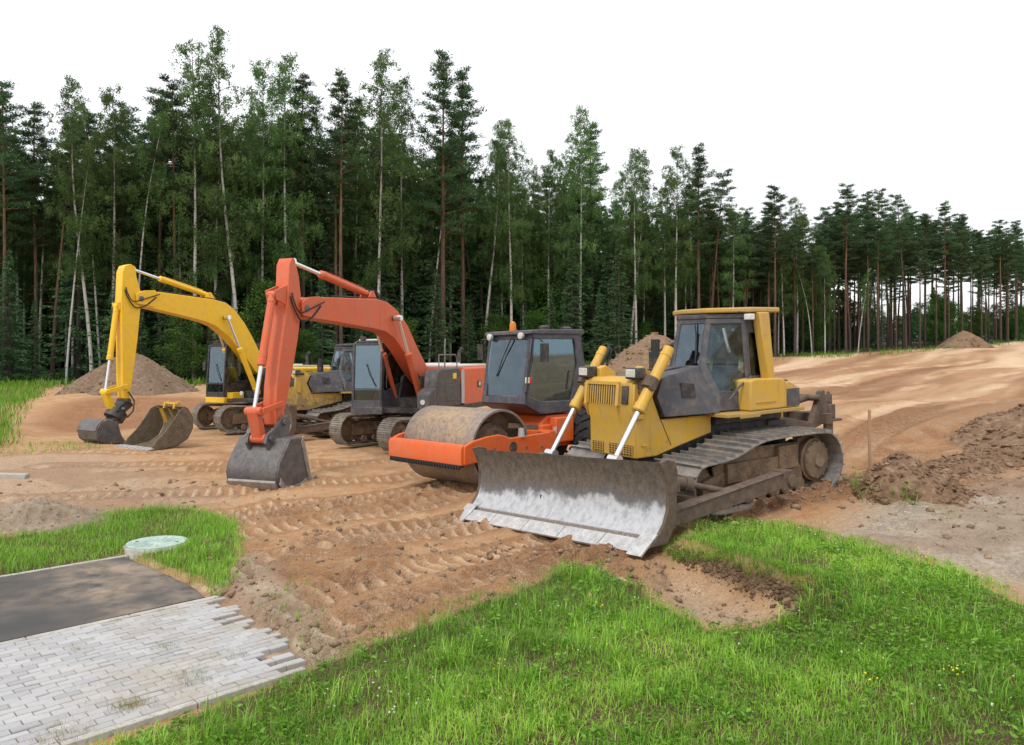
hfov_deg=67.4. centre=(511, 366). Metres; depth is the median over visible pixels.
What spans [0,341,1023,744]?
ground
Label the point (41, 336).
spruce tree
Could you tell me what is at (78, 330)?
spruce tree
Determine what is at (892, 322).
pine tree
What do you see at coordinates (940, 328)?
young broadleaf tree
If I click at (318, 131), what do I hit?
birch tree
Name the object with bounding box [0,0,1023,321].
sky
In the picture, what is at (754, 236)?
pine tree
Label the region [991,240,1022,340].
pine tree
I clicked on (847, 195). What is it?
pine tree
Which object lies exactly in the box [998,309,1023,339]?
young broadleaf tree
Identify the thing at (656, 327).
spruce tree
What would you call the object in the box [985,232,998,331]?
pine tree
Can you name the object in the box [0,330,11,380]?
spruce tree
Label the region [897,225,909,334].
pine tree
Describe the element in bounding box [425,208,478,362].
spruce tree
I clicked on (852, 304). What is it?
young broadleaf tree
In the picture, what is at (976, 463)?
dirt ridge
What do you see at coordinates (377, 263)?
birch tree
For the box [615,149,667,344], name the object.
birch tree
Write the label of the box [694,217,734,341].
pine tree
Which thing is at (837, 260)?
pine tree
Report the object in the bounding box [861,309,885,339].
young broadleaf tree
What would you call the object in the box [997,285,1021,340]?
spruce tree
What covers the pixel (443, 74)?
pine tree
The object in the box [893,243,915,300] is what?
pine tree
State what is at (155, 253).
spruce tree
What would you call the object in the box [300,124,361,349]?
pine tree
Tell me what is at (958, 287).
pine tree
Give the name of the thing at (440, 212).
birch tree
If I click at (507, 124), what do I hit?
birch tree
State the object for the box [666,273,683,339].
spruce tree
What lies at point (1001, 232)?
pine tree
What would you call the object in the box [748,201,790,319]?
pine tree
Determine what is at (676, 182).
birch tree
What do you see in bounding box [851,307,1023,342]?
distant forest
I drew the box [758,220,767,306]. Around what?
pine tree
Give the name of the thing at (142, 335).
spruce tree
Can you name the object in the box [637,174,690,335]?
birch tree
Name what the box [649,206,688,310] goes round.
birch tree
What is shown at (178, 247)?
birch tree
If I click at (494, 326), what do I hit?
young broadleaf tree
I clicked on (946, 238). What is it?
pine tree
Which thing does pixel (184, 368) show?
young broadleaf tree
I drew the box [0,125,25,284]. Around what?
birch tree
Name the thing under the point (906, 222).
pine tree
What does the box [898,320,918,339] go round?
young broadleaf tree
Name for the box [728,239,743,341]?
pine tree
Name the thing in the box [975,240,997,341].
pine tree
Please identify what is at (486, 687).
weeds
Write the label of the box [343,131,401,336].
birch tree
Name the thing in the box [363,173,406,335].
spruce tree
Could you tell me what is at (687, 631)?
grass
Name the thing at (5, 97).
pine tree
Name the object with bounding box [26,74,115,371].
birch tree
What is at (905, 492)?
sparse grass
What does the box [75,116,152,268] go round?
pine tree
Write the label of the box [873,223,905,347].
pine tree
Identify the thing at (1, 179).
pine tree
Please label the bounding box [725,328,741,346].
young broadleaf tree
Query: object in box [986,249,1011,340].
pine tree
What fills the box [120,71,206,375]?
pine tree
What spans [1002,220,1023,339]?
pine tree
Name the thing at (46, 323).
spruce tree
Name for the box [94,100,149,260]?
pine tree
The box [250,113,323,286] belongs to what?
birch tree
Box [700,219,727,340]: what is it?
pine tree
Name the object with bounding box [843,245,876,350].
pine tree
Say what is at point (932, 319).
spruce tree
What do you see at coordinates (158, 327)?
spruce tree
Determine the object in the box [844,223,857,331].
pine tree
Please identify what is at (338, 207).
pine tree
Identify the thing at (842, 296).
spruce tree
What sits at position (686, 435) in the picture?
bulldozer
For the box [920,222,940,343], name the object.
pine tree
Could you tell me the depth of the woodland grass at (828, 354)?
73.41 m
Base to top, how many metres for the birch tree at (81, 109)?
20.596 m
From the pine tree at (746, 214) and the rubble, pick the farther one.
the pine tree at (746, 214)
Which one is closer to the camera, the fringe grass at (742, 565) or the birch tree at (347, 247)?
the fringe grass at (742, 565)
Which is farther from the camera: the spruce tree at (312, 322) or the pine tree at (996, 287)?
the pine tree at (996, 287)
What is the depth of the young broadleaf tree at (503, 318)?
64.01 m
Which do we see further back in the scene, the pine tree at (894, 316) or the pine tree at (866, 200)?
the pine tree at (894, 316)
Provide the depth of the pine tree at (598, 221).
66.63 m
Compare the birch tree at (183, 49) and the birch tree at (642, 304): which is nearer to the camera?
the birch tree at (183, 49)
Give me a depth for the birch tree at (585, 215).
72.33 m
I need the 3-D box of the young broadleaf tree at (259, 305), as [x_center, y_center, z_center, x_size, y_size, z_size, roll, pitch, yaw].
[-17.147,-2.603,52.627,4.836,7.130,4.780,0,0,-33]
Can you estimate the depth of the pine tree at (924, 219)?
91.18 m
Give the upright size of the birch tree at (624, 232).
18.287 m
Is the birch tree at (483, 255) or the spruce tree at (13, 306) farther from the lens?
the birch tree at (483, 255)
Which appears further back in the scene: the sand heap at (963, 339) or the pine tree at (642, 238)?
the sand heap at (963, 339)
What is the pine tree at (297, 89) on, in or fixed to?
on the ground at (918, 403)
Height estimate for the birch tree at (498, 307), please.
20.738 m
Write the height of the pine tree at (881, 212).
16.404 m
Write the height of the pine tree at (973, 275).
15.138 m
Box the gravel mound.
[53,353,199,395]
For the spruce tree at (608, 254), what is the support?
on the ground at (918, 403)
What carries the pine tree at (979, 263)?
on the ground at (918, 403)
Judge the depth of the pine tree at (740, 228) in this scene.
73.91 m
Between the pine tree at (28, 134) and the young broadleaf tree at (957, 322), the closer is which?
the pine tree at (28, 134)
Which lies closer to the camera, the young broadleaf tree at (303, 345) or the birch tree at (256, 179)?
the young broadleaf tree at (303, 345)
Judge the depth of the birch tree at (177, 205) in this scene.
58.43 m
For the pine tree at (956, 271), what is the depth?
94.72 m
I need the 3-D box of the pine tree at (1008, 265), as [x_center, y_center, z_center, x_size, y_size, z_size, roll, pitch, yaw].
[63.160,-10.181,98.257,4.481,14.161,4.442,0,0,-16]
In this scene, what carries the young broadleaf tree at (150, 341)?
on the ground at (918, 403)
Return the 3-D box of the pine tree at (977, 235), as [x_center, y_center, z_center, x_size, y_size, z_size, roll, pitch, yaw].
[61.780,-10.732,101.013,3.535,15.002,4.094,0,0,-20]
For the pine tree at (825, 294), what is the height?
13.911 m
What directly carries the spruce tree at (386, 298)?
on the ground at (918, 403)
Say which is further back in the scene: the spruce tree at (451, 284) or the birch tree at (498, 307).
the birch tree at (498, 307)
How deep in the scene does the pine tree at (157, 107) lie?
53.06 m
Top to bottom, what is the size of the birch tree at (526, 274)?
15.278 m
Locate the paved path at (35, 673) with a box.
[0,597,305,744]
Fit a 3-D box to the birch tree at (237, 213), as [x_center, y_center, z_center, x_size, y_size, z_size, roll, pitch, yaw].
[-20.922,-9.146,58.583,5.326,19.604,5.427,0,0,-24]
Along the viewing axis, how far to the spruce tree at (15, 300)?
57.58 m
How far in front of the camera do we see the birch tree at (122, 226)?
54.19 m
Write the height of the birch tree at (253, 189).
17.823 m
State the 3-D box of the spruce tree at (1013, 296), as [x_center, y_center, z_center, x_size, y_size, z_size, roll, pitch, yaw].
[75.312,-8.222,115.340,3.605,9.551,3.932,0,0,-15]
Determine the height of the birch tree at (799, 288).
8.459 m
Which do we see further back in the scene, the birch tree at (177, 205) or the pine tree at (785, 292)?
the pine tree at (785, 292)
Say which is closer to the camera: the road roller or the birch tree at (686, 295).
the road roller
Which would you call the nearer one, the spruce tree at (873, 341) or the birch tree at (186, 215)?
the birch tree at (186, 215)
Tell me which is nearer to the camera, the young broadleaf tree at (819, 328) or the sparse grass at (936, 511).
the sparse grass at (936, 511)
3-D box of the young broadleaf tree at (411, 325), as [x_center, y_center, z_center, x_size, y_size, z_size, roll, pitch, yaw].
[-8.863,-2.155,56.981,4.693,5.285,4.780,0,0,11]
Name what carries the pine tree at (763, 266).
on the ground at (918, 403)
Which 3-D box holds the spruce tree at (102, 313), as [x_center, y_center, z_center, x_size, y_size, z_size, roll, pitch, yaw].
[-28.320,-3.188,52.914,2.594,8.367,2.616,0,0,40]
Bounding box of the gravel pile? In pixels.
[0,497,114,535]
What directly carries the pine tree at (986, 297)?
on the ground at (918, 403)
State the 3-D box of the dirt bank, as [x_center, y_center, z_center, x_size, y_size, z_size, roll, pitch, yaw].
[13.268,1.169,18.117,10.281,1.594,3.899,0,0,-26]
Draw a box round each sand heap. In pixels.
[604,332,711,373]
[935,330,995,347]
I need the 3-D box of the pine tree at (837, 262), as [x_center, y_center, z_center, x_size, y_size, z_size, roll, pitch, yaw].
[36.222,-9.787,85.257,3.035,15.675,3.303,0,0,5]
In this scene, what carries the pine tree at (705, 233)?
on the ground at (918, 403)
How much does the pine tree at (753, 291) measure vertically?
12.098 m
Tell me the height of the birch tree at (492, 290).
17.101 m
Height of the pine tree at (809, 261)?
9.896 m
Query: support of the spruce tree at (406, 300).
on the ground at (918, 403)
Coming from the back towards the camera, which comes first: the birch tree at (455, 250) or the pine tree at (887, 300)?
the pine tree at (887, 300)
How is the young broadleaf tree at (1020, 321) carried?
on the ground at (918, 403)
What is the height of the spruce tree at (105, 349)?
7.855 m
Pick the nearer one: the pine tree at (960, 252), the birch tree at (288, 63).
the birch tree at (288, 63)
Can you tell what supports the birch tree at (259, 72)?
on the ground at (918, 403)
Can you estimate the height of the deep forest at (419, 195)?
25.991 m
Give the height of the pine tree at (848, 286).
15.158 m
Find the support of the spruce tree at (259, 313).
on the ground at (918, 403)
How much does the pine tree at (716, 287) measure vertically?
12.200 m
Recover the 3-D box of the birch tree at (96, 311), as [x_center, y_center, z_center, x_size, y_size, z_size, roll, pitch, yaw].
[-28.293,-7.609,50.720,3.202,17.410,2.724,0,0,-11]
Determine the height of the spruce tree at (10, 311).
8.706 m
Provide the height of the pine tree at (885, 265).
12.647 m
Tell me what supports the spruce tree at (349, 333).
on the ground at (918, 403)
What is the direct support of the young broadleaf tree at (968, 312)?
on the ground at (918, 403)
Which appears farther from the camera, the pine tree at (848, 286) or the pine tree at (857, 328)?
the pine tree at (857, 328)
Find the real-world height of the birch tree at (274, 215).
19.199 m
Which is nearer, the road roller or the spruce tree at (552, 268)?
the road roller
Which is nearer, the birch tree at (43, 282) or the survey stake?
the survey stake
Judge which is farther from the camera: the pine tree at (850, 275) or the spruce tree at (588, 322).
the pine tree at (850, 275)
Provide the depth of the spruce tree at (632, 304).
75.25 m
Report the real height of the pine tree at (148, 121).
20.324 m
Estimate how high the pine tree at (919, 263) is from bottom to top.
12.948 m
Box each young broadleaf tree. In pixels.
[0,319,32,377]
[137,323,160,363]
[153,314,209,380]
[236,277,275,364]
[294,329,324,364]
[366,305,421,351]
[477,313,505,362]
[497,313,516,330]
[515,258,591,335]
[520,309,552,329]
[573,311,603,356]
[602,322,624,356]
[620,320,632,348]
[633,321,655,341]
[696,305,720,350]
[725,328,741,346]
[791,307,834,350]
[835,300,874,337]
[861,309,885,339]
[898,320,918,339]
[911,290,960,344]
[918,320,932,344]
[928,295,957,340]
[933,299,968,342]
[963,305,990,330]
[963,310,993,337]
[983,303,1013,338]
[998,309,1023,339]
[1005,304,1023,340]
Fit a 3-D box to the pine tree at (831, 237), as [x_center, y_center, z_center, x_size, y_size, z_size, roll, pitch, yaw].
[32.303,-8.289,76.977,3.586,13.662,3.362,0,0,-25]
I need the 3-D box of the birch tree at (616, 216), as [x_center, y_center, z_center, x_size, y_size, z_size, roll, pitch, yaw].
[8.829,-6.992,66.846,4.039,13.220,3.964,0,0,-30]
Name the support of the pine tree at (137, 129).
on the ground at (918, 403)
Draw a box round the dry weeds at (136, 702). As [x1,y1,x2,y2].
[12,612,243,744]
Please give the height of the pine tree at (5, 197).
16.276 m
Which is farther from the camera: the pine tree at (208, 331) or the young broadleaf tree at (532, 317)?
the young broadleaf tree at (532, 317)
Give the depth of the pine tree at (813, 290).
79.20 m
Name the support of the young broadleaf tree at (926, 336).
on the ground at (918, 403)
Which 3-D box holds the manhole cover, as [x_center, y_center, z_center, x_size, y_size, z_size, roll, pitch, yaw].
[-5.360,2.768,11.600,0.920,0.273,0.920,0,0,0]
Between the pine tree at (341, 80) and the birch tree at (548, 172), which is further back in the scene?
the birch tree at (548, 172)
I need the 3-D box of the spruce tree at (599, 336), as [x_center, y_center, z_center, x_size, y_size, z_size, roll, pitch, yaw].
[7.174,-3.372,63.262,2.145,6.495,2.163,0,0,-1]
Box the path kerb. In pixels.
[0,555,305,744]
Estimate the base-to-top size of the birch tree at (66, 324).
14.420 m
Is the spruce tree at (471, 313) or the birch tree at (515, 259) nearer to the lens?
the spruce tree at (471, 313)
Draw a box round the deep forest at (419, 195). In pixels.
[7,139,856,369]
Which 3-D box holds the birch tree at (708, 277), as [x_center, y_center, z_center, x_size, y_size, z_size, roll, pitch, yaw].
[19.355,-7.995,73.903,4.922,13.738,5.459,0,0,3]
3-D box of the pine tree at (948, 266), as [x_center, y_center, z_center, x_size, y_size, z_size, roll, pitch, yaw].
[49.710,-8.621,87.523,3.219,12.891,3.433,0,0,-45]
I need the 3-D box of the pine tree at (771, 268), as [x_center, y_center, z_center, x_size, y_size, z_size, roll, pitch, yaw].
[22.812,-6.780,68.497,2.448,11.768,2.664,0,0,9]
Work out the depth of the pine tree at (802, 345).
73.41 m
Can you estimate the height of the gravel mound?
2.564 m
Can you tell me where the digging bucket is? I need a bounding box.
[114,401,192,450]
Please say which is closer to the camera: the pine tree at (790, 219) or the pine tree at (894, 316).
the pine tree at (790, 219)
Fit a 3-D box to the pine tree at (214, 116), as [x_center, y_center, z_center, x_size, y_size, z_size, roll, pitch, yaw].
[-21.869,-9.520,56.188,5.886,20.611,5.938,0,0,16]
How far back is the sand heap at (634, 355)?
34.64 m
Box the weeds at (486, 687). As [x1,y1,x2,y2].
[115,517,1023,744]
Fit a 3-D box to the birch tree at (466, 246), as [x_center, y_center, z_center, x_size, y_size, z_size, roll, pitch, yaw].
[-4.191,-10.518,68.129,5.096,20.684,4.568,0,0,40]
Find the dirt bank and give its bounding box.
[944,403,1023,449]
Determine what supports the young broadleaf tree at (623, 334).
on the ground at (918, 403)
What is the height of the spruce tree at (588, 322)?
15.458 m
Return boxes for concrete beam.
[0,473,29,478]
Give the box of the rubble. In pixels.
[0,458,1023,686]
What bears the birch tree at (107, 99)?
on the ground at (918, 403)
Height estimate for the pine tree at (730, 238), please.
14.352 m
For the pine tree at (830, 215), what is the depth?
82.40 m
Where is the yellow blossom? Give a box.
[498,544,1010,679]
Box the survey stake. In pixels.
[868,409,870,467]
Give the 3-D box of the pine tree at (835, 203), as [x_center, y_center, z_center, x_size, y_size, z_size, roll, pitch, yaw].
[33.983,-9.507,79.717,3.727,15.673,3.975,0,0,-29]
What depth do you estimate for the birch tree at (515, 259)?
69.86 m
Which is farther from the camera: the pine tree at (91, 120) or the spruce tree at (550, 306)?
the spruce tree at (550, 306)
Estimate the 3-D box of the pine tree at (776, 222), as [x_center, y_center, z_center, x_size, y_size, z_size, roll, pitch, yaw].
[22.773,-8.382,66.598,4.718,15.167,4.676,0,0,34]
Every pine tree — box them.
[0,80,56,380]
[0,101,65,377]
[0,103,30,350]
[0,164,24,227]
[28,139,103,381]
[37,158,65,371]
[43,126,83,372]
[59,108,112,366]
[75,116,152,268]
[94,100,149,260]
[112,136,157,266]
[115,127,151,225]
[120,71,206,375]
[120,85,200,365]
[133,149,182,289]
[136,116,170,159]
[164,145,228,343]
[169,97,241,372]
[277,72,332,363]
[296,145,338,346]
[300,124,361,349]
[305,67,382,343]
[327,113,372,341]
[372,132,418,306]
[396,47,488,362]
[415,65,492,363]
[417,148,466,236]
[506,174,527,319]
[536,175,558,248]
[565,121,618,358]
[603,200,623,261]
[609,212,654,343]
[664,142,722,308]
[690,198,723,307]
[694,168,743,357]
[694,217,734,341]
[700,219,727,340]
[701,247,720,353]
[715,238,744,330]
[717,212,744,330]
[724,213,742,306]
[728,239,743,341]
[728,246,762,306]
[732,241,764,282]
[734,225,769,354]
[736,216,758,294]
[736,221,750,306]
[737,227,764,306]
[739,206,758,239]
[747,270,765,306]
[748,184,803,356]
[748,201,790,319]
[754,236,780,306]
[755,225,780,306]
[756,278,786,331]
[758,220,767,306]
[758,242,777,298]
[771,224,802,352]
[776,219,812,354]
[788,215,817,315]
[789,214,825,352]
[795,249,826,353]
[804,228,825,352]
[804,243,826,349]
[808,223,840,350]
[810,205,833,235]
[818,224,855,351]
[818,241,841,352]
[819,211,833,348]
[820,239,833,349]
[821,215,863,351]
[821,224,827,348]
[822,182,873,352]
[823,217,854,326]
[826,201,855,349]
[830,214,862,306]
[831,210,844,320]
[840,210,859,348]
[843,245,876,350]
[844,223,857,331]
[850,219,865,347]
[850,230,874,348]
[850,244,882,349]
[854,188,905,350]
[854,191,888,351]
[855,298,865,346]
[857,204,882,314]
[862,238,893,340]
[863,230,903,349]
[863,231,882,346]
[871,256,889,346]
[873,218,892,346]
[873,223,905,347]
[879,194,921,348]
[880,214,901,345]
[880,233,897,347]
[880,249,909,348]
[884,251,910,348]
[892,223,900,346]
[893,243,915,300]
[894,218,914,347]
[895,236,918,343]
[897,219,924,346]
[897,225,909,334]
[898,213,918,344]
[903,211,923,345]
[904,230,943,348]
[914,213,943,345]
[916,215,938,345]
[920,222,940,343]
[921,220,946,346]
[924,200,967,340]
[928,221,960,338]
[928,238,943,342]
[932,236,964,337]
[947,237,974,329]
[948,213,978,330]
[951,222,979,331]
[955,220,968,329]
[955,232,982,332]
[964,229,995,329]
[965,229,984,331]
[968,244,996,338]
[971,249,997,341]
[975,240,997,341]
[982,229,1003,340]
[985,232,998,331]
[986,219,1021,342]
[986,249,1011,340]
[989,232,1014,340]
[991,232,1023,341]
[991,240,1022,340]
[994,249,1019,307]
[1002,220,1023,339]
[1003,240,1023,340]
[1009,246,1023,339]
[1010,242,1023,340]
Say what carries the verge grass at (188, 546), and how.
on the ground at (918, 403)
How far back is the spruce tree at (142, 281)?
53.64 m
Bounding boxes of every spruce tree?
[0,217,32,371]
[0,250,40,381]
[0,252,29,358]
[0,273,22,373]
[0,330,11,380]
[10,185,70,360]
[11,178,51,346]
[16,300,51,381]
[19,158,91,373]
[20,263,62,372]
[31,195,115,382]
[63,200,116,373]
[84,262,115,367]
[90,267,117,366]
[103,140,203,377]
[108,188,172,357]
[136,308,153,360]
[148,271,185,379]
[188,250,217,368]
[196,221,241,351]
[197,297,236,383]
[228,282,255,365]
[251,278,267,354]
[296,250,320,363]
[297,209,333,361]
[298,211,351,369]
[303,279,337,366]
[305,321,324,364]
[308,254,345,362]
[330,230,371,343]
[338,206,382,343]
[343,327,357,367]
[352,181,404,340]
[353,329,361,342]
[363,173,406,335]
[373,169,434,362]
[403,189,460,362]
[407,152,474,362]
[420,266,455,362]
[420,268,451,362]
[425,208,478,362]
[447,211,486,363]
[454,304,483,363]
[455,210,508,363]
[459,295,479,360]
[460,176,506,361]
[500,293,519,328]
[507,194,557,329]
[532,235,567,328]
[542,286,557,328]
[552,193,604,364]
[557,240,590,351]
[573,193,617,357]
[585,250,611,357]
[586,288,611,356]
[590,237,624,358]
[599,230,638,362]
[606,235,639,343]
[620,196,656,337]
[620,211,654,336]
[637,246,673,342]
[646,266,674,339]
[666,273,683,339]
[668,202,717,350]
[770,254,811,351]
[832,287,852,346]
[857,277,880,347]
[926,287,941,344]
[974,288,990,333]
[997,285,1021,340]
[1003,284,1022,340]
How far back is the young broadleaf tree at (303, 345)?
53.84 m
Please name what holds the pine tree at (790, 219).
on the ground at (918, 403)
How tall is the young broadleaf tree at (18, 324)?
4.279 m
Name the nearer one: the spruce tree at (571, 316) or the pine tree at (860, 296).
the spruce tree at (571, 316)
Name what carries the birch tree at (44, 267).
on the ground at (918, 403)
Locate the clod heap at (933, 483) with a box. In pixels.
[852,451,975,504]
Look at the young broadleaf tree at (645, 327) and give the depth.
66.28 m
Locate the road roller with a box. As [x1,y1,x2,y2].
[389,321,590,485]
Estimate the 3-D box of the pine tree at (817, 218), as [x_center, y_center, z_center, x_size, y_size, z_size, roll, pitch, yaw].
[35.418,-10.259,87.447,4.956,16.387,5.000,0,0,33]
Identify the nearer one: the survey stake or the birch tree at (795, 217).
the survey stake
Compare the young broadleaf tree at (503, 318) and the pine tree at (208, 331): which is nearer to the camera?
the pine tree at (208, 331)
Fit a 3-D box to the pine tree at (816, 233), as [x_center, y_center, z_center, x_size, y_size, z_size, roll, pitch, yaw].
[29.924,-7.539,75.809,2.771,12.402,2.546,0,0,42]
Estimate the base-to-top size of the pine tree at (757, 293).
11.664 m
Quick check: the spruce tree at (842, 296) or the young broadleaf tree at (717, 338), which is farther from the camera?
the spruce tree at (842, 296)
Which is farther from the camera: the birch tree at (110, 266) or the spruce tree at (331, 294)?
the spruce tree at (331, 294)
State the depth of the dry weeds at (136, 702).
6.35 m
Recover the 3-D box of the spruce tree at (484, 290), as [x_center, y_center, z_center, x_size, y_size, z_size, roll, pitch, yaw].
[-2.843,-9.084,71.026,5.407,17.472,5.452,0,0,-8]
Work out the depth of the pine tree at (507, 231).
72.90 m
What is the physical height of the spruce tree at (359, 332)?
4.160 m
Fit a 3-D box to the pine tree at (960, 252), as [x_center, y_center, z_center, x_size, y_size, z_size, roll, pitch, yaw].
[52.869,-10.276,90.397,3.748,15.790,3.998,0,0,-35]
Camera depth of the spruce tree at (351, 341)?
57.92 m
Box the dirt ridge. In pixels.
[921,443,1023,479]
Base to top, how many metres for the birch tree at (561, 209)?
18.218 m
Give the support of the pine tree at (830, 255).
on the ground at (918, 403)
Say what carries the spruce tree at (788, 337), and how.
on the ground at (918, 403)
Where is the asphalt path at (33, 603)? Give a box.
[0,557,204,641]
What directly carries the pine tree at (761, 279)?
on the ground at (918, 403)
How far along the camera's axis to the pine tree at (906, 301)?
89.10 m
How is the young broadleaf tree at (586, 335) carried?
on the ground at (918, 403)
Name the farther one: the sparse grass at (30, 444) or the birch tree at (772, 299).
the birch tree at (772, 299)
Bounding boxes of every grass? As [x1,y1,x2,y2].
[0,354,742,388]
[0,371,74,447]
[0,439,111,457]
[0,500,251,597]
[83,516,1023,744]
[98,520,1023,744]
[99,663,318,742]
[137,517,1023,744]
[138,558,226,600]
[225,547,354,672]
[660,539,824,611]
[772,338,1023,359]
[840,464,918,505]
[864,486,1007,530]
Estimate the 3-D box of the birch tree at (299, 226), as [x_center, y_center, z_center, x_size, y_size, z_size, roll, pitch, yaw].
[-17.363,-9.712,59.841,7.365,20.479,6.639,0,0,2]
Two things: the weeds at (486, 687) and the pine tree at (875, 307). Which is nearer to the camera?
the weeds at (486, 687)
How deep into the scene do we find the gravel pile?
12.61 m
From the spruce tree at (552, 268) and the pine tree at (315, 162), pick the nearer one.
the pine tree at (315, 162)
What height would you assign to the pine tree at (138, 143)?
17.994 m
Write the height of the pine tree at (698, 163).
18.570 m
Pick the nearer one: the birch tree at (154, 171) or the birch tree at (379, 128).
the birch tree at (154, 171)
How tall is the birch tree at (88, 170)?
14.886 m
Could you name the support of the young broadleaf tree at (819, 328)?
on the ground at (918, 403)
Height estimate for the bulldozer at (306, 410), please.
3.441 m
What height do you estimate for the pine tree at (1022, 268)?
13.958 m
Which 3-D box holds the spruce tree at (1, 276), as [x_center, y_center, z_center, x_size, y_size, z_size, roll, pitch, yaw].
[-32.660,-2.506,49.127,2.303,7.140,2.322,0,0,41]
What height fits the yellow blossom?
0.407 m
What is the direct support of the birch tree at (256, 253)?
on the ground at (918, 403)
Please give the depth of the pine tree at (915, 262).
96.98 m
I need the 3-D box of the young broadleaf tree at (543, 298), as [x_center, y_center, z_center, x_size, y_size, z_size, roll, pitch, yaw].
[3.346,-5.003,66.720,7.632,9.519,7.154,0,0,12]
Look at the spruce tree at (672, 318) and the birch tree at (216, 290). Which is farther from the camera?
the spruce tree at (672, 318)
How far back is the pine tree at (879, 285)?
88.83 m
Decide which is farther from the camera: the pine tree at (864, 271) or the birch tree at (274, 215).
the pine tree at (864, 271)
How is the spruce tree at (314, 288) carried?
on the ground at (918, 403)
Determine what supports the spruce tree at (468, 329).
on the ground at (918, 403)
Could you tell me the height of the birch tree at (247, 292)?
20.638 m
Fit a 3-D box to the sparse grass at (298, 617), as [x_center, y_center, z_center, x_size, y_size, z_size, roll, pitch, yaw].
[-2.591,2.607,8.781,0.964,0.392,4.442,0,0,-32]
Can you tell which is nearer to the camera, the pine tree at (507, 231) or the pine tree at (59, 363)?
the pine tree at (59, 363)
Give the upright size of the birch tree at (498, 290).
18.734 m
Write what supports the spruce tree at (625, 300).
on the ground at (918, 403)
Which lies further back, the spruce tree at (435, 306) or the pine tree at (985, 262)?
the pine tree at (985, 262)
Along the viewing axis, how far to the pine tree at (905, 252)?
83.32 m
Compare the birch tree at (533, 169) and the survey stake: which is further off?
the birch tree at (533, 169)
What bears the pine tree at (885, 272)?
on the ground at (918, 403)
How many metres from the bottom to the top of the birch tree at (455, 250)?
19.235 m
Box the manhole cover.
[123,535,187,558]
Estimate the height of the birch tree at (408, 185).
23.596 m
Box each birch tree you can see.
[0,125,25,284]
[0,127,32,276]
[0,142,63,370]
[0,153,58,373]
[8,135,71,374]
[23,180,115,375]
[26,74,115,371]
[26,201,108,370]
[30,101,122,373]
[58,123,106,365]
[63,148,106,382]
[70,83,164,356]
[81,147,138,361]
[105,160,162,289]
[126,101,179,287]
[127,38,256,382]
[131,142,211,377]
[145,119,212,292]
[162,100,218,283]
[164,119,264,338]
[177,24,266,375]
[200,131,268,377]
[211,116,260,305]
[215,114,274,327]
[223,57,305,323]
[230,125,313,311]
[235,111,283,320]
[236,125,277,283]
[237,52,338,284]
[244,110,338,296]
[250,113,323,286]
[281,110,339,354]
[309,101,395,341]
[334,47,435,296]
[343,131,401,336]
[350,102,421,291]
[367,72,440,314]
[418,137,483,362]
[428,130,461,362]
[451,134,491,361]
[466,140,518,322]
[466,150,530,324]
[467,118,546,321]
[468,119,527,363]
[469,172,511,327]
[495,188,553,326]
[499,186,542,329]
[512,167,557,322]
[515,149,578,323]
[525,152,605,321]
[544,161,607,305]
[546,102,621,334]
[551,195,593,313]
[593,212,642,357]
[598,170,647,337]
[600,146,664,343]
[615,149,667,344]
[624,215,673,332]
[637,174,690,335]
[647,144,705,334]
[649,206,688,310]
[657,166,720,308]
[658,232,700,312]
[661,207,710,309]
[693,213,736,307]
[710,202,759,330]
[759,236,799,353]
[767,240,797,355]
[778,197,826,353]
[793,264,813,355]
[807,251,842,353]
[858,270,871,353]
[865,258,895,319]
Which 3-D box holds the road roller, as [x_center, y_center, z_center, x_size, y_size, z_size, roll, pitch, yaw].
[0.504,0.679,16.604,6.058,3.293,2.370,-1,0,-44]
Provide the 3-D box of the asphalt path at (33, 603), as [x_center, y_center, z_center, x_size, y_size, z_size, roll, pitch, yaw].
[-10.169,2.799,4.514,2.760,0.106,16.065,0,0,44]
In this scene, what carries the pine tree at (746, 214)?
on the ground at (918, 403)
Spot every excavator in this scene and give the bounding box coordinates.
[77,264,330,443]
[226,258,485,490]
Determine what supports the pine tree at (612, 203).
on the ground at (918, 403)
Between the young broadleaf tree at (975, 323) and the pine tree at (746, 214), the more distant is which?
the young broadleaf tree at (975, 323)
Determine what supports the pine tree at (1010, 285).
on the ground at (918, 403)
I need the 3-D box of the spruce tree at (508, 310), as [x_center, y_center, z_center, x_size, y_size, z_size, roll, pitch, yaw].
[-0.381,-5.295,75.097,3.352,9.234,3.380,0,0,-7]
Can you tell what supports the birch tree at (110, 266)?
on the ground at (918, 403)
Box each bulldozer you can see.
[234,344,399,435]
[459,307,844,557]
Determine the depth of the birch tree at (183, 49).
51.14 m
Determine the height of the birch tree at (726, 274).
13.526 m
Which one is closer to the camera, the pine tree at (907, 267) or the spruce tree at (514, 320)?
the spruce tree at (514, 320)
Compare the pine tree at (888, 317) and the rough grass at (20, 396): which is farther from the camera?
the pine tree at (888, 317)
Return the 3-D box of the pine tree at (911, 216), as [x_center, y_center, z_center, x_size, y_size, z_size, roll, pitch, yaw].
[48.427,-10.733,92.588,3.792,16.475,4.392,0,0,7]
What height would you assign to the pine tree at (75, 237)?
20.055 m
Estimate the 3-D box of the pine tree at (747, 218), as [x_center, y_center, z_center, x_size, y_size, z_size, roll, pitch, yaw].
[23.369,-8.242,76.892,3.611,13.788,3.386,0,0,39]
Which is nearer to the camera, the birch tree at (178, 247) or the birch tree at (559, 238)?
the birch tree at (178, 247)

